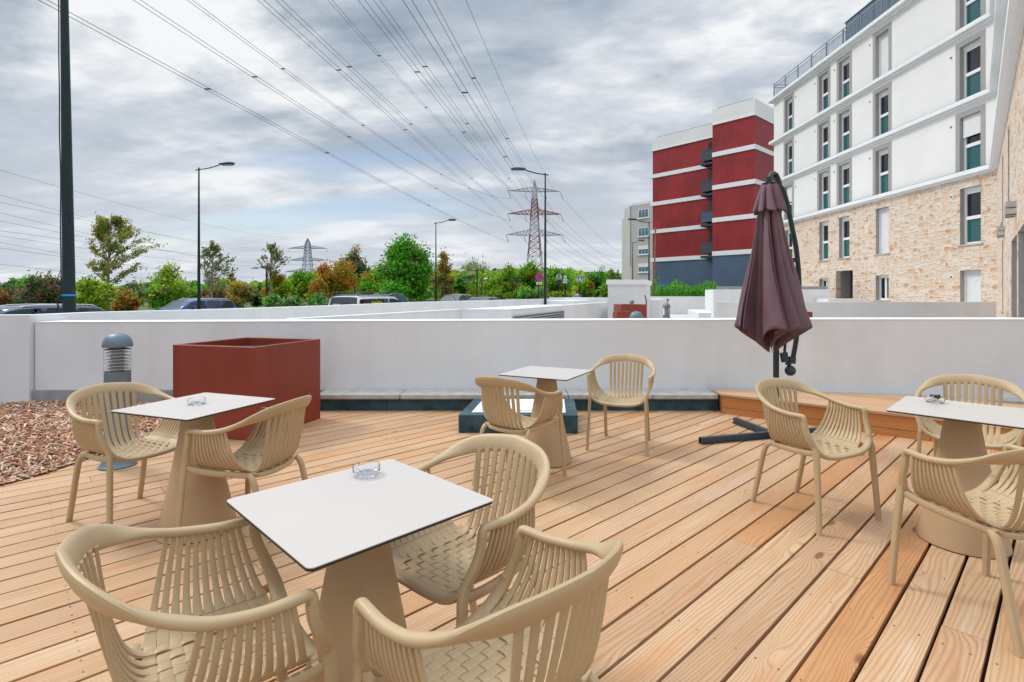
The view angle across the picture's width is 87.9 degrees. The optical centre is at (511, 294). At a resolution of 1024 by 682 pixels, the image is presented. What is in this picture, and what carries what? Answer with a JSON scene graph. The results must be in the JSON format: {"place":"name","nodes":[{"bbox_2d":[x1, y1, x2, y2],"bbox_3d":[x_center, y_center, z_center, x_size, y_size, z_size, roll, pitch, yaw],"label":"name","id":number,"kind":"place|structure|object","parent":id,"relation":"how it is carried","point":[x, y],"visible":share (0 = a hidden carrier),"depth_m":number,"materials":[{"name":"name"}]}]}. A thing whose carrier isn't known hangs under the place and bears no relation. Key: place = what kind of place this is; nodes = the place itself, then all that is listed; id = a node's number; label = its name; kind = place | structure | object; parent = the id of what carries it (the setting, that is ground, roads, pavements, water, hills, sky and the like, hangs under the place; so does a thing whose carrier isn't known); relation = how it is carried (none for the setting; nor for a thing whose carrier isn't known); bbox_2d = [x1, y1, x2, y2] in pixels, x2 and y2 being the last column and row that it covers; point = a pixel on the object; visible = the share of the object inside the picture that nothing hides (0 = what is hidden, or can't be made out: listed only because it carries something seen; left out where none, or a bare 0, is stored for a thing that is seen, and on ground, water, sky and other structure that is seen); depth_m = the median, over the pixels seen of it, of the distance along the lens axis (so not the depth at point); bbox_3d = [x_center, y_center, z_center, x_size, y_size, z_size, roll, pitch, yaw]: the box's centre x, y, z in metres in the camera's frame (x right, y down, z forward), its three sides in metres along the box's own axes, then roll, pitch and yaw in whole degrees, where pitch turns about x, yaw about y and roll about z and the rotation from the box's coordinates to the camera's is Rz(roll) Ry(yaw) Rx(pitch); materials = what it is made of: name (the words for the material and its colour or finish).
{"place":"outdoors","nodes":[
{"label":"outdoors","id":0,"kind":"place"},
{"bbox_2d":[39,298,512,310],"bbox_3d":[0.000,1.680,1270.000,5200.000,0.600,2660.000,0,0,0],"label":"ground","id":1,"kind":"structure","parent":0,"point":[142,308],"depth_m":76.17,"materials":[{"name":"asphalt"}]},
{"bbox_2d":[6,269,61,303],"bbox_3d":[-26.557,0.160,29.918,3.300,3.218,2.632,0,0,0],"label":"dark bush","id":2,"kind":"object","parent":1,"relation":"on","point":[42,290],"visible":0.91,"depth_m":29.37,"materials":[{"name":"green plant"}]},
{"bbox_2d":[111,288,144,310],"bbox_3d":[-26.211,0.523,35.918,2.013,1.973,2.357,0,0,0],"label":"orange bush","id":3,"kind":"object","parent":1,"relation":"on","point":[124,302],"visible":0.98,"depth_m":35.57,"materials":[{"name":"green plant"}]},
{"bbox_2d":[128,256,193,309],"bbox_3d":[-22.335,-0.461,34.142,3.772,4.104,3.304,0,0,0],"label":"young tree","id":4,"kind":"object","parent":1,"relation":"on","point":[164,290],"visible":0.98,"depth_m":33.66,"materials":[{"name":"green plant"}]},
{"bbox_2d":[200,240,237,297],"bbox_3d":[-22.127,-1.346,40.044,2.713,5.492,2.787,0,0,-29],"label":"thin tree","id":5,"kind":"object","parent":1,"relation":"on","point":[215,249],"visible":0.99,"depth_m":39.96,"materials":[{"name":"green plant"}]},
{"bbox_2d":[223,277,259,307],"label":"olive bush","id":6,"kind":"object","parent":1,"relation":"on","point":[240,294],"visible":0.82,"depth_m":50.03,"materials":[{"name":"orange plant"}]},
{"bbox_2d":[257,242,290,294],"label":"thin tree","id":7,"kind":"object","parent":1,"relation":"on","point":[276,255],"visible":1,"depth_m":46.95,"materials":[{"name":"green plant"}]},
{"bbox_2d":[0,298,548,404],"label":"boundary wall","id":8,"kind":"structure","parent":1,"relation":"on","point":[17,357],"depth_m":8.14,"materials":[{"name":"white paint"}]},
{"bbox_2d":[259,269,295,305],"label":"ochre tree","id":9,"kind":"object","parent":1,"relation":"on","point":[280,288],"visible":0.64,"depth_m":47.56,"materials":[{"name":"green plant"}]},
{"bbox_2d":[288,269,317,301],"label":"green tree","id":10,"kind":"object","parent":1,"relation":"on","point":[300,280],"visible":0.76,"depth_m":51.24,"materials":[{"name":"green plant"}]},
{"bbox_2d":[285,238,326,273],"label":"grey pylon","id":11,"kind":"object","parent":1,"relation":"on","point":[307,243],"visible":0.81,"depth_m":399.01,"materials":[{"name":"metal"}]},
{"bbox_2d":[0,267,621,299],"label":"distant woodland","id":12,"kind":"object","parent":1,"relation":"on","point":[468,277],"visible":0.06,"depth_m":103.22,"materials":[{"name":"green plant"}]},
{"bbox_2d":[303,274,329,299],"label":"orange bush","id":13,"kind":"object","parent":1,"relation":"on","point":[317,284],"visible":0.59,"depth_m":41.80,"materials":[{"name":"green plant"}]},
{"bbox_2d":[311,254,360,294],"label":"orange tree","id":14,"kind":"object","parent":1,"relation":"on","point":[343,278],"visible":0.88,"depth_m":54.98,"materials":[{"name":"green plant"}]},
{"bbox_2d":[342,244,374,292],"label":"tall tree","id":15,"kind":"object","parent":1,"relation":"on","point":[360,265],"visible":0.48,"depth_m":67.41,"materials":[{"name":"green plant"}]},
{"bbox_2d":[354,268,383,294],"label":"green tree","id":16,"kind":"object","parent":1,"relation":"on","point":[368,283],"visible":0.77,"depth_m":49.31,"materials":[{"name":"green plant"}]},
{"bbox_2d":[451,276,468,293],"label":"green tree","id":17,"kind":"object","parent":1,"relation":"on","point":[459,285],"visible":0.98,"depth_m":71.61,"materials":[{"name":"green plant"}]},
{"bbox_2d":[506,180,564,268],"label":"red white pylon","id":18,"kind":"object","parent":1,"relation":"on","point":[533,191],"visible":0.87,"depth_m":204.56,"materials":[{"name":"metal"}]},
{"bbox_2d":[39,0,505,240],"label":"overhead cable","id":19,"kind":"object","parent":18,"relation":"attached to","point":[207,89],"visible":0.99,"depth_m":44.37,"materials":[{"name":"grey metal"}]},
{"bbox_2d":[133,0,499,217],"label":"overhead cable","id":20,"kind":"object","parent":18,"relation":"attached to","point":[255,76],"visible":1,"depth_m":50.49,"materials":[{"name":"grey metal"}]},
{"bbox_2d":[187,0,500,197],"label":"overhead cable","id":21,"kind":"object","parent":18,"relation":"attached to","point":[363,125],"visible":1,"depth_m":56.60,"materials":[{"name":"grey metal"}]},
{"bbox_2d":[260,0,511,228],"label":"overhead cable","id":22,"kind":"object","parent":18,"relation":"attached to","point":[339,69],"visible":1,"depth_m":54.98,"materials":[{"name":"grey metal"}]},
{"bbox_2d":[403,1,562,238],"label":"overhead cable","id":23,"kind":"object","parent":18,"relation":"attached to","point":[465,92],"visible":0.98,"depth_m":41.94,"materials":[{"name":"grey metal"}]},
{"bbox_2d":[622,201,652,288],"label":"apartment block","id":24,"kind":"structure","parent":1,"relation":"on","point":[634,231],"depth_m":82.99,"materials":[{"name":"grey paint"}]},
{"bbox_2d":[650,98,773,295],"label":"red building","id":25,"kind":"structure","parent":1,"relation":"on","point":[709,179],"depth_m":45.58,"materials":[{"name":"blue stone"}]},
{"bbox_2d":[767,0,996,316],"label":"apartment building","id":26,"kind":"structure","parent":1,"relation":"on","point":[884,114],"depth_m":24.53,"materials":[{"name":"paint"}]},
{"bbox_2d":[784,181,793,219],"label":"window","id":27,"kind":"structure","parent":26,"relation":"in","point":[789,187],"depth_m":34.13,"materials":[{"name":"white"}]},
{"bbox_2d":[784,136,793,175],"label":"window","id":28,"kind":"structure","parent":26,"relation":"in","point":[788,144],"depth_m":34.47,"materials":[{"name":"white"}]},
{"bbox_2d":[784,92,793,132],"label":"window","id":29,"kind":"structure","parent":26,"relation":"in","point":[789,100],"depth_m":34.47,"materials":[{"name":"white"}]},
{"bbox_2d":[817,220,828,261],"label":"window","id":30,"kind":"structure","parent":26,"relation":"in","point":[823,226],"depth_m":30.69,"materials":[{"name":"white"}]},
{"bbox_2d":[817,166,829,210],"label":"window","id":31,"kind":"structure","parent":26,"relation":"in","point":[823,175],"depth_m":30.62,"materials":[{"name":"white"}]},
{"bbox_2d":[817,116,829,161],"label":"window","id":32,"kind":"structure","parent":26,"relation":"in","point":[823,127],"depth_m":30.61,"materials":[{"name":"white"}]},
{"bbox_2d":[817,66,829,112],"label":"window","id":33,"kind":"structure","parent":26,"relation":"in","point":[823,78],"depth_m":30.61,"materials":[{"name":"white"}]},
{"bbox_2d":[837,216,850,259],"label":"window","id":34,"kind":"structure","parent":26,"relation":"in","point":[843,221],"depth_m":28.80,"materials":[{"name":"white"}]},
{"bbox_2d":[837,157,851,204],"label":"window","id":35,"kind":"structure","parent":26,"relation":"in","point":[844,168],"depth_m":28.68,"materials":[{"name":"white"}]},
{"bbox_2d":[837,104,851,152],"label":"window","id":36,"kind":"structure","parent":26,"relation":"in","point":[844,116],"depth_m":28.68,"materials":[{"name":"white plastic"}]},
{"bbox_2d":[837,50,851,100],"bbox_3d":[17.914,-11.648,28.470,0.252,2.365,1.300,0,0,0],"label":"window","id":37,"kind":"structure","parent":26,"relation":"in","point":[844,64],"depth_m":28.68,"materials":[{"name":"white plastic"}]},
{"bbox_2d":[841,270,852,298],"bbox_3d":[18.430,0.005,28.475,0.740,2.630,1.470,0,0,0],"label":"doorway","id":38,"kind":"structure","parent":26,"relation":"in","point":[845,275],"depth_m":29.20,"materials":[{"name":"grey metal"}]},
{"bbox_2d":[873,206,889,255],"bbox_3d":[17.905,-3.065,25.555,0.310,2.270,1.090,0,0,0],"label":"window","id":39,"kind":"structure","parent":26,"relation":"in","point":[882,214],"depth_m":25.81,"materials":[{"name":"plastic"}]},
{"bbox_2d":[873,275,889,300],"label":"window","id":40,"kind":"structure","parent":26,"relation":"in","point":[882,281],"depth_m":25.79,"materials":[{"name":"white"}]},
{"bbox_2d":[873,141,891,194],"bbox_3d":[17.914,-6.027,25.555,0.252,2.365,1.290,0,0,0],"label":"window","id":41,"kind":"structure","parent":26,"relation":"in","point":[882,155],"depth_m":25.75,"materials":[{"name":"white"}]},
{"bbox_2d":[873,81,891,137],"bbox_3d":[17.914,-8.838,25.555,0.252,2.365,1.290,0,0,0],"label":"window","id":42,"kind":"structure","parent":26,"relation":"in","point":[882,97],"depth_m":25.75,"materials":[{"name":"white plastic"}]},
{"bbox_2d":[873,21,891,79],"bbox_3d":[17.914,-11.648,25.555,0.252,2.365,1.290,0,0,0],"label":"window","id":43,"kind":"structure","parent":26,"relation":"in","point":[882,39],"depth_m":25.72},
{"bbox_2d":[957,184,982,246],"bbox_3d":[17.905,-3.065,20.640,0.310,2.270,1.140,0,0,0],"label":"window","id":44,"kind":"structure","parent":26,"relation":"in","point":[970,197],"depth_m":20.84,"materials":[{"name":"white"}]},
{"bbox_2d":[955,103,985,172],"bbox_3d":[17.914,-6.027,20.640,0.252,2.365,1.340,0,0,0],"label":"window","id":45,"kind":"structure","parent":26,"relation":"in","point":[970,125],"depth_m":20.77,"materials":[{"name":"white"}]},
{"bbox_2d":[955,28,985,101],"bbox_3d":[17.914,-8.838,20.640,0.252,2.365,1.340,0,0,0],"label":"window","id":46,"kind":"structure","parent":26,"relation":"in","point":[970,54],"depth_m":20.82,"materials":[{"name":"teal"}]},
{"bbox_2d":[955,0,985,30],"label":"window","id":47,"kind":"structure","parent":26,"relation":"in","point":[966,11],"depth_m":21.00,"materials":[{"name":"teal"}]},
{"bbox_2d":[960,270,980,301],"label":"window","id":48,"kind":"structure","parent":26,"relation":"in","point":[970,280],"depth_m":20.86,"materials":[{"name":"plastic"}]},
{"bbox_2d":[989,0,1023,317],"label":"apartment wing","id":49,"kind":"structure","parent":1,"relation":"on","point":[1006,84],"depth_m":12.06,"materials":[{"name":"beige brick"}]},
{"bbox_2d":[0,0,871,285],"label":"sky","id":50,"kind":"structure","parent":0,"point":[589,85],"materials":[{"name":"grey"}]},
{"bbox_2d":[670,314,687,317],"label":"courtyard","id":51,"kind":"structure","parent":0,"point":[678,315],"depth_m":33.22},
{"bbox_2d":[282,309,461,319],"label":"divider wall","id":52,"kind":"structure","parent":51,"relation":"on","point":[445,314],"depth_m":9.84,"materials":[{"name":"white paint"}]},
{"bbox_2d":[511,167,548,304],"bbox_3d":[0.954,-2.539,28.700,2.054,8.724,0.300,0,0,0],"label":"street lamp","id":53,"kind":"object","parent":51,"relation":"on","point":[545,267],"visible":0.69,"depth_m":28.65,"materials":[{"name":"metal"}]},
{"bbox_2d":[461,302,607,318],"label":"low wall","id":54,"kind":"structure","parent":51,"relation":"on","point":[588,310],"depth_m":14.53,"materials":[{"name":"white concrete"}]},
{"bbox_2d":[549,297,607,302],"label":"wall","id":55,"kind":"structure","parent":51,"relation":"on","point":[599,299],"depth_m":34.00,"materials":[{"name":"paint"}]},
{"bbox_2d":[606,280,651,317],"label":"white pillar","id":56,"kind":"structure","parent":51,"relation":"on","point":[623,291],"depth_m":22.00,"materials":[{"name":"white paint"}]},
{"bbox_2d":[614,304,646,317],"bbox_3d":[4.401,0.825,19.825,0.970,0.950,0.970,0,0,-5],"label":"planter","id":57,"kind":"object","parent":51,"relation":"on","point":[641,308],"visible":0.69,"depth_m":19.36,"materials":[{"name":"metal"}]},
{"bbox_2d":[650,299,666,317],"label":"return wall","id":58,"kind":"structure","parent":51,"relation":"on","point":[656,308],"depth_m":24.00,"materials":[{"name":"paint"}]},
{"bbox_2d":[650,296,704,313],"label":"planting wall","id":59,"kind":"structure","parent":51,"relation":"on","point":[681,304],"depth_m":36.30,"materials":[{"name":"white paint"}]},
{"bbox_2d":[705,286,829,317],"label":"low wall","id":60,"kind":"structure","parent":51,"relation":"on","point":[713,297],"depth_m":27.00,"materials":[{"name":"white paint"}]},
{"bbox_2d":[717,302,995,317],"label":"garden wall","id":61,"kind":"structure","parent":51,"relation":"on","point":[889,309],"depth_m":13.50,"materials":[{"name":"white paint"}]},
{"bbox_2d":[854,478,1017,681],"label":"deck base","id":62,"kind":"object","parent":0,"point":[993,629],"depth_m":2.33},
{"bbox_2d":[0,399,161,485],"bbox_3d":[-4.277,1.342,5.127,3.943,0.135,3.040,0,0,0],"label":"wood chips","id":63,"kind":"object","parent":62,"relation":"on","point":[47,440],"visible":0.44,"depth_m":4.99,"materials":[{"name":"brown wood"}]},
{"bbox_2d":[0,411,1023,681],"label":"wooden deck","id":64,"kind":"structure","parent":62,"relation":"on","point":[716,557],"depth_m":2.76,"materials":[{"name":"brown wood"}]},
{"bbox_2d":[97,333,136,470],"bbox_3d":[-3.185,0.845,4.290,0.260,1.071,0.260,0,0,0],"label":"bollard light","id":65,"kind":"object","parent":64,"relation":"on","point":[117,357],"visible":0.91,"depth_m":4.22,"materials":[{"name":"grey metal"}]},
{"bbox_2d":[66,382,180,523],"bbox_3d":[-2.392,0.977,3.325,0.582,0.812,0.599,0,0,25],"label":"armchair","id":66,"kind":"object","parent":64,"relation":"on","point":[161,438],"visible":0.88,"depth_m":3.33,"materials":[{"name":"beige plastic"}]},
{"bbox_2d":[111,392,274,544],"bbox_3d":[-1.853,1.012,3.130,0.600,0.735,0.600,0,0,21],"label":"bistro table","id":67,"kind":"object","parent":64,"relation":"on","point":[206,499],"visible":0.69,"depth_m":3.02,"materials":[{"name":"white laminate"}]},
{"bbox_2d":[55,517,340,681],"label":"armchair","id":68,"kind":"object","parent":64,"relation":"on","point":[272,638],"visible":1,"depth_m":1.34,"materials":[{"name":"beige plastic"}]},
{"bbox_2d":[174,395,311,553],"bbox_3d":[-1.463,0.977,3.025,0.582,0.812,0.599,0,0,14],"label":"armchair","id":69,"kind":"object","parent":64,"relation":"on","point":[263,455],"visible":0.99,"depth_m":2.85,"materials":[{"name":"beige plastic"}]},
{"bbox_2d":[173,337,319,440],"bbox_3d":[-2.755,0.936,5.608,0.990,0.888,0.990,0,0,16],"label":"planter","id":70,"kind":"object","parent":64,"relation":"on","point":[280,370],"visible":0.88,"depth_m":5.20,"materials":[{"name":"metal"}]},
{"bbox_2d":[227,459,492,681],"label":"bistro table","id":71,"kind":"object","parent":64,"relation":"on","point":[346,527],"visible":0.84,"depth_m":1.58,"materials":[{"name":"white laminate"}]},
{"bbox_2d":[352,461,379,477],"bbox_3d":[-0.522,0.627,1.905,0.096,0.032,0.096,0,0,-23],"label":"ashtray","id":72,"kind":"object","parent":71,"relation":"on","point":[366,469],"visible":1,"depth_m":1.88,"materials":[{"name":"clear glass"}]},
{"bbox_2d":[390,434,549,625],"bbox_3d":[-0.169,0.977,1.954,0.599,0.812,0.582,0,0,42],"label":"armchair","id":73,"kind":"object","parent":64,"relation":"on","point":[438,568],"visible":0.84,"depth_m":1.95,"materials":[{"name":"beige plastic"}]},
{"bbox_2d":[351,525,623,681],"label":"armchair","id":74,"kind":"object","parent":64,"relation":"on","point":[500,634],"visible":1,"depth_m":1.22,"materials":[{"name":"beige plastic"}]},
{"bbox_2d":[459,399,577,433],"bbox_3d":[0.092,1.279,5.713,1.255,0.212,0.854,0,0,0],"label":"roof hatch","id":75,"kind":"object","parent":64,"relation":"on","point":[472,419],"visible":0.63,"depth_m":5.31,"materials":[{"name":"grey metal"}]},
{"bbox_2d":[472,376,566,496],"bbox_3d":[0.031,0.977,3.953,0.599,0.812,0.582,0,0,33],"label":"armchair","id":76,"kind":"object","parent":64,"relation":"on","point":[498,412],"visible":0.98,"depth_m":3.81,"materials":[{"name":"beige plastic"}]},
{"bbox_2d":[499,366,591,467],"bbox_3d":[0.290,1.012,4.435,0.600,0.735,0.600,0,0,28],"label":"bistro table","id":77,"kind":"object","parent":64,"relation":"on","point":[547,440],"visible":0.66,"depth_m":4.31,"materials":[{"name":"white laminate"}]},
{"bbox_2d":[586,354,655,456],"bbox_3d":[1.016,0.977,4.893,0.599,0.812,0.582,0,0,22],"label":"armchair","id":78,"kind":"object","parent":64,"relation":"on","point":[601,396],"visible":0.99,"depth_m":5.00,"materials":[{"name":"beige plastic"}]},
{"bbox_2d":[698,171,838,444],"bbox_3d":[2.510,0.113,5.128,0.997,2.524,1.338,0,0,39],"label":"cantilever parasol","id":79,"kind":"object","parent":64,"relation":"on","point":[772,311],"visible":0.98,"depth_m":4.78,"materials":[{"name":"brown fabric"}]},
{"bbox_2d":[750,378,881,535],"bbox_3d":[1.897,0.977,3.407,0.599,0.812,0.582,0,0,-23],"label":"armchair","id":80,"kind":"object","parent":64,"relation":"on","point":[825,443],"visible":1,"depth_m":3.36,"materials":[{"name":"beige plastic"}]},
{"bbox_2d":[713,389,1023,450],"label":"wooden step","id":81,"kind":"object","parent":64,"relation":"on","point":[812,408],"visible":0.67,"depth_m":5.63,"materials":[{"name":"brown wood"}]},
{"bbox_2d":[886,396,1023,558],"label":"bistro table","id":82,"kind":"object","parent":64,"relation":"on","point":[961,436],"visible":0.75,"depth_m":2.89,"materials":[{"name":"white laminate"}]},
{"bbox_2d":[887,444,1023,657],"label":"armchair","id":83,"kind":"object","parent":64,"relation":"on","point":[987,503],"visible":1,"depth_m":2.31,"materials":[{"name":"beige plastic"}]},
{"bbox_2d":[914,374,1023,492],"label":"armchair","id":84,"kind":"object","parent":64,"relation":"on","point":[931,428],"visible":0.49,"depth_m":3.71,"materials":[{"name":"beige plastic"}]},
{"bbox_2d":[31,317,1023,403],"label":"terrace wall","id":85,"kind":"structure","parent":62,"relation":"on","point":[895,355],"depth_m":6.67,"materials":[{"name":"white paint"}]},
{"bbox_2d":[320,389,1023,410],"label":"terrace kerb","id":86,"kind":"structure","parent":62,"relation":"on","point":[463,399],"depth_m":6.34,"materials":[{"name":"concrete"}]},
{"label":"road","id":87,"kind":"structure","parent":0,"visible":0},
{"bbox_2d":[0,304,105,314],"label":"parked car","id":88,"kind":"object","parent":87,"relation":"on","point":[31,309],"visible":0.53,"depth_m":18.12,"materials":[{"name":"blue paint"}]},
{"bbox_2d":[76,273,121,310],"bbox_3d":[-19.710,0.432,25.121,1.923,3.024,2.198,0,0,0],"label":"young tree","id":89,"kind":"object","parent":87,"relation":"on","point":[89,290],"visible":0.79,"depth_m":24.75,"materials":[{"name":"green plant"}]},
{"bbox_2d":[85,212,167,310],"bbox_3d":[-19.181,-1.071,25.970,3.097,5.981,2.760,0,0,0],"label":"thin tree","id":90,"kind":"object","parent":87,"relation":"on","point":[103,228],"visible":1,"depth_m":25.91,"materials":[{"name":"green plant"}]},
{"bbox_2d":[157,298,237,309],"bbox_3d":[-18.411,0.957,30.885,2.140,1.533,4.500,0,0,20],"label":"parked car","id":91,"kind":"object","parent":87,"relation":"on","point":[206,303],"visible":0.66,"depth_m":30.47,"materials":[{"name":"blue paint"}]},
{"bbox_2d":[195,162,234,308],"bbox_3d":[-15.366,-2.514,27.500,2.054,8.766,0.300,0,0,0],"label":"street lamp","id":92,"kind":"object","parent":87,"relation":"on","point":[198,255],"visible":0.7,"depth_m":27.46,"materials":[{"name":"metal"}]},
{"bbox_2d":[260,291,308,307],"bbox_3d":[-15.398,0.617,36.036,2.976,1.785,1.791,0,0,0],"label":"light hedge","id":93,"kind":"object","parent":87,"relation":"on","point":[294,300],"visible":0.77,"depth_m":35.73,"materials":[{"name":"green plant"}]},
{"bbox_2d":[305,289,330,305],"bbox_3d":[-13.383,0.508,37.018,2.236,1.932,1.352,0,0,0],"label":"light hedge","id":94,"kind":"object","parent":87,"relation":"on","point":[319,300],"visible":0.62,"depth_m":36.79,"materials":[{"name":"green plant"}]},
{"bbox_2d":[328,291,399,304],"bbox_3d":[-6.217,0.906,23.723,2.090,2.126,4.300,0,0,20],"label":"parked van","id":95,"kind":"object","parent":87,"relation":"on","point":[336,299],"visible":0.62,"depth_m":22.11,"materials":[{"name":"white paint"}]},
{"bbox_2d":[368,232,440,301],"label":"broad tree","id":96,"kind":"object","parent":87,"relation":"on","point":[407,278],"visible":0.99,"depth_m":40.28,"materials":[{"name":"green plant"}]},
{"bbox_2d":[428,247,455,297],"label":"orange tree","id":97,"kind":"object","parent":87,"relation":"on","point":[445,281],"visible":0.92,"depth_m":55.58,"materials":[{"name":"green plant"}]},
{"bbox_2d":[486,262,522,293],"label":"green tree","id":98,"kind":"object","parent":87,"relation":"on","point":[504,281],"visible":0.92,"depth_m":59.23,"materials":[{"name":"green plant"}]},
{"bbox_2d":[515,283,543,298],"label":"green bush","id":99,"kind":"object","parent":87,"relation":"on","point":[526,292],"visible":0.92,"depth_m":49.68,"materials":[{"name":"green plant"}]},
{"bbox_2d":[516,256,543,292],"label":"green tree","id":100,"kind":"object","parent":87,"relation":"on","point":[527,272],"visible":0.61,"depth_m":65.67,"materials":[{"name":"green plant"}]},
{"bbox_2d":[542,264,576,294],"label":"green tree","id":101,"kind":"object","parent":87,"relation":"on","point":[552,284],"visible":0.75,"depth_m":61.43,"materials":[{"name":"green plant"}]},
{"bbox_2d":[576,277,598,296],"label":"olive bush","id":102,"kind":"object","parent":87,"relation":"on","point":[587,290],"visible":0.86,"depth_m":55.63,"materials":[{"name":"green plant"}]},
{"bbox_2d":[587,266,608,296],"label":"dark tree","id":103,"kind":"object","parent":87,"relation":"on","point":[598,281],"visible":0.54,"depth_m":63.50,"materials":[{"name":"green plant"}]},
{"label":"pavement","id":104,"kind":"structure","parent":0,"visible":0},
{"bbox_2d":[55,0,76,312],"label":"street lamp","id":105,"kind":"object","parent":104,"relation":"on","point":[68,295],"visible":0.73,"depth_m":8.15,"materials":[{"name":"black metal"}]},
{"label":"planting bed","id":106,"kind":"structure","parent":0,"visible":0},
{"bbox_2d":[650,278,717,295],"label":"weeds","id":107,"kind":"object","parent":106,"relation":"on","point":[678,289],"visible":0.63,"depth_m":37.36,"materials":[{"name":"green plant"}]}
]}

